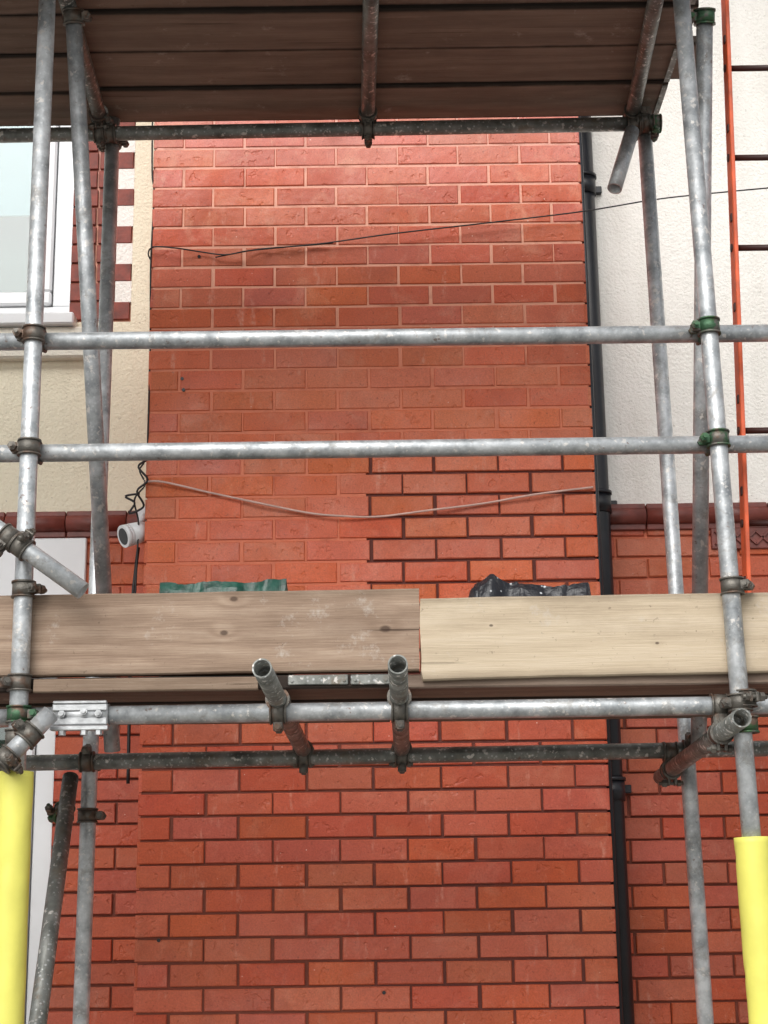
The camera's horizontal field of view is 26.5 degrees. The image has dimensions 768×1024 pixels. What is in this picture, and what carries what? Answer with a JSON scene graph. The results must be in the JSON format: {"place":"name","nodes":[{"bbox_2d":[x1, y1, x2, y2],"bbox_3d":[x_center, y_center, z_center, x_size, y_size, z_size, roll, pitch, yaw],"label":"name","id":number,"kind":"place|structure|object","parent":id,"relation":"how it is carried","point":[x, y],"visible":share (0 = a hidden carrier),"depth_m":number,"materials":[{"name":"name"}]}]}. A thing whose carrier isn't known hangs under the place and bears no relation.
{"place":"outdoors","nodes":[
{"label":"outdoors","id":0,"kind":"place"},
{"bbox_2d":[0,727,7,747],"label":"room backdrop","id":1,"kind":"structure","parent":0,"point":[2,736],"depth_m":6.13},
{"bbox_2d":[0,216,29,291],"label":"room backdrop","id":2,"kind":"structure","parent":0,"point":[14,237],"depth_m":6.61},
{"label":"ground","id":3,"kind":"structure","parent":0,"visible":0},
{"bbox_2d":[136,117,615,1023],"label":"brick chimney","id":4,"kind":"object","parent":3,"relation":"on","point":[374,767],"visible":0.05,"depth_m":5.68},
{"bbox_2d":[117,507,146,547],"bbox_3d":[-0.861,0.052,5.741,0.101,0.167,0.171,-10,-17,32],"label":"security camera","id":5,"kind":"object","parent":4,"relation":"attached to","point":[129,534],"visible":0.84,"depth_m":5.68,"materials":[{"name":"white plastic"}]},
{"bbox_2d":[126,547,139,783],"bbox_3d":[-0.866,0.524,5.648,0.041,0.822,0.019,-14,-19,42],"label":"wall edge cable","id":6,"kind":"object","parent":4,"relation":"attached to","point":[129,731],"depth_m":5.59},
{"bbox_2d":[125,461,148,513],"bbox_3d":[-0.863,-0.090,5.698,0.087,0.198,0.031,-1,-14,0],"label":"wall edge cable","id":7,"kind":"object","parent":4,"relation":"attached to","point":[137,493],"depth_m":5.69,"materials":[{"name":"black rubber"}]},
{"bbox_2d":[134,122,154,592],"bbox_3d":[-0.858,-0.578,5.847,0.047,2.001,0.038,-1,-14,0],"label":"wall edge cable","id":8,"kind":"object","parent":4,"relation":"attached to","point":[149,371],"depth_m":5.79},
{"bbox_2d":[157,255,385,993],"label":"wall anchor plugs","id":9,"kind":"object","parent":4,"relation":"attached to","point":[183,390],"depth_m":5.80,"materials":[{"name":"black plastic"}]},
{"bbox_2d":[215,243,332,257],"bbox_3d":[-0.398,-0.950,5.918,0.428,0.051,0.017,-1,-14,0],"label":"black telephone wire","id":10,"kind":"object","parent":4,"relation":"attached to","point":[276,247],"visible":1,"depth_m":5.92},
{"bbox_2d":[145,480,592,517],"bbox_3d":[-0.053,-0.050,5.690,1.567,0.146,0.018,-1,-14,0],"label":"white wall cable","id":11,"kind":"object","parent":4,"relation":"attached to","point":[350,516],"depth_m":5.68,"materials":[{"name":"white plastic"}]},
{"bbox_2d":[133,116,619,1023],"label":"chimney breast bricks","id":12,"kind":"object","parent":4,"relation":"attached to","point":[591,852],"visible":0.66,"depth_m":5.67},
{"bbox_2d":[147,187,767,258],"bbox_3d":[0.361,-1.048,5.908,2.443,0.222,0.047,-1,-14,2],"label":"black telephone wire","id":13,"kind":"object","parent":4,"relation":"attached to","point":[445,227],"visible":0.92,"depth_m":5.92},
{"bbox_2d":[578,116,634,1023],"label":"drainpipe","id":14,"kind":"object","parent":4,"relation":"attached to","point":[619,789],"visible":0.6,"depth_m":5.88,"materials":[{"name":"black paint"}]},
{"bbox_2d":[0,0,767,1023],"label":"scaffolding","id":15,"kind":"object","parent":3,"relation":"on","point":[96,340],"visible":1,"depth_m":4.57,"materials":[{"name":"metal"}]},
{"bbox_2d":[0,770,33,1023],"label":"yellow foam tube guard","id":16,"kind":"object","parent":15,"relation":"attached to","point":[16,798],"visible":0.98,"depth_m":4.08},
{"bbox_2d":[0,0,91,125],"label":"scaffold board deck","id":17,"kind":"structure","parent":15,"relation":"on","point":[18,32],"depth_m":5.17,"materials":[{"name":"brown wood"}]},
{"bbox_2d":[0,673,767,725],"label":"scaffold board deck","id":18,"kind":"structure","parent":15,"relation":"on","point":[141,691],"depth_m":4.30,"materials":[{"name":"wood"}]},
{"bbox_2d":[0,588,419,677],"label":"wooden toe board","id":19,"kind":"object","parent":18,"relation":"on","point":[233,633],"visible":0.9,"depth_m":4.31,"materials":[{"name":"brown wood"}]},
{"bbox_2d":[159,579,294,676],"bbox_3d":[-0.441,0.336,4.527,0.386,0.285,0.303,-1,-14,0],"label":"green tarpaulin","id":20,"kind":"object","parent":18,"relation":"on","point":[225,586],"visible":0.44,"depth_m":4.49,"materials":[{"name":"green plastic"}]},
{"bbox_2d":[468,574,590,597],"bbox_3d":[0.403,0.325,4.529,0.383,0.286,0.297,-1,-14,0],"label":"crumpled black bag","id":21,"kind":"object","parent":18,"relation":"on","point":[491,585],"visible":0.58,"depth_m":4.47,"materials":[{"name":"black plastic"}]},
{"bbox_2d":[420,592,767,681],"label":"wooden toe board","id":22,"kind":"object","parent":18,"relation":"on","point":[484,638],"visible":0.98,"depth_m":4.30,"materials":[{"name":"beige wood"}]},
{"bbox_2d":[721,0,767,592],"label":"ladder","id":23,"kind":"object","parent":18,"relation":"on","point":[746,523],"visible":0.75,"depth_m":4.71,"materials":[{"name":"metal"}]},
{"bbox_2d":[76,0,698,121],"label":"scaffold board deck","id":24,"kind":"structure","parent":15,"relation":"on","point":[205,60],"depth_m":5.19,"materials":[{"name":"wood"}]},
{"bbox_2d":[734,836,767,1023],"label":"yellow foam tube guard","id":25,"kind":"object","parent":15,"relation":"attached to","point":[751,852],"visible":1,"depth_m":4.06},
{"bbox_2d":[49,151,767,1023],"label":"brick wall","id":26,"kind":"structure","parent":3,"relation":"on","point":[629,861],"depth_m":5.75,"materials":[{"name":"red brick"}]},
{"bbox_2d":[0,126,32,216],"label":"blind","id":27,"kind":"object","parent":26,"relation":"attached to","point":[15,174],"depth_m":6.56,"materials":[{"name":"white fabric"}]},
{"bbox_2d":[0,126,73,312],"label":"frame","id":28,"kind":"object","parent":26,"relation":"attached to","point":[59,244],"visible":0.28,"depth_m":6.38,"materials":[{"name":"white plastic"}]},
{"bbox_2d":[24,728,55,1023],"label":"frame","id":29,"kind":"object","parent":26,"relation":"attached to","point":[41,836],"visible":0.09,"depth_m":5.80,"materials":[{"name":"white plastic"}]},
{"bbox_2d":[0,122,154,512],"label":"cream render","id":30,"kind":"object","parent":26,"relation":"attached to","point":[63,486],"visible":0.46,"depth_m":6.16,"materials":[{"name":"beige paint"}]},
{"bbox_2d":[0,327,82,361],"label":"stone sill","id":31,"kind":"structure","parent":30,"relation":"attached to","point":[56,355],"depth_m":6.17,"materials":[{"name":"beige stone"}]},
{"bbox_2d":[0,312,77,327],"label":"window board sill","id":32,"kind":"structure","parent":31,"relation":"on","point":[50,319],"depth_m":6.18,"materials":[{"name":"white plastic"}]},
{"bbox_2d":[69,122,135,320],"bbox_3d":[-1.101,-1.872,6.538,0.237,2.347,0.015,-1,-14,0],"label":"toothed window jamb","id":33,"kind":"object","parent":30,"relation":"attached to","point":[123,272],"visible":0.36,"depth_m":6.33,"materials":[{"name":"red brick"}]},
{"bbox_2d":[115,141,134,302],"bbox_3d":[-1.016,-1.911,6.550,0.062,2.284,0.014,-1,-14,0],"label":"white jamb infill","id":34,"kind":"object","parent":33,"relation":"attached to","point":[124,250],"visible":0.51,"depth_m":6.34,"materials":[{"name":"white paint"}]},
{"bbox_2d":[47,530,767,1023],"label":"wall bricks","id":35,"kind":"object","parent":26,"relation":"attached to","point":[717,898],"depth_m":5.74,"materials":[{"name":"red brick"}]},
{"bbox_2d":[0,538,86,595],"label":"white lintel","id":36,"kind":"structure","parent":35,"relation":"attached to","point":[70,554],"depth_m":5.99,"materials":[{"name":"paint"}]},
{"bbox_2d":[0,502,767,538],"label":"string course","id":37,"kind":"object","parent":35,"relation":"on","point":[623,517],"visible":0.53,"depth_m":6.02,"materials":[{"name":"red ceramic"}]},
{"bbox_2d":[710,528,767,549],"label":"terracotta lattice panel","id":38,"kind":"object","parent":35,"relation":"attached to","point":[758,538],"visible":0.47,"depth_m":6.01,"materials":[{"name":"red ceramic"}]},
{"bbox_2d":[591,0,767,504],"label":"white render","id":39,"kind":"object","parent":26,"relation":"attached to","point":[629,393],"depth_m":6.29,"materials":[{"name":"white paint"}]}
]}

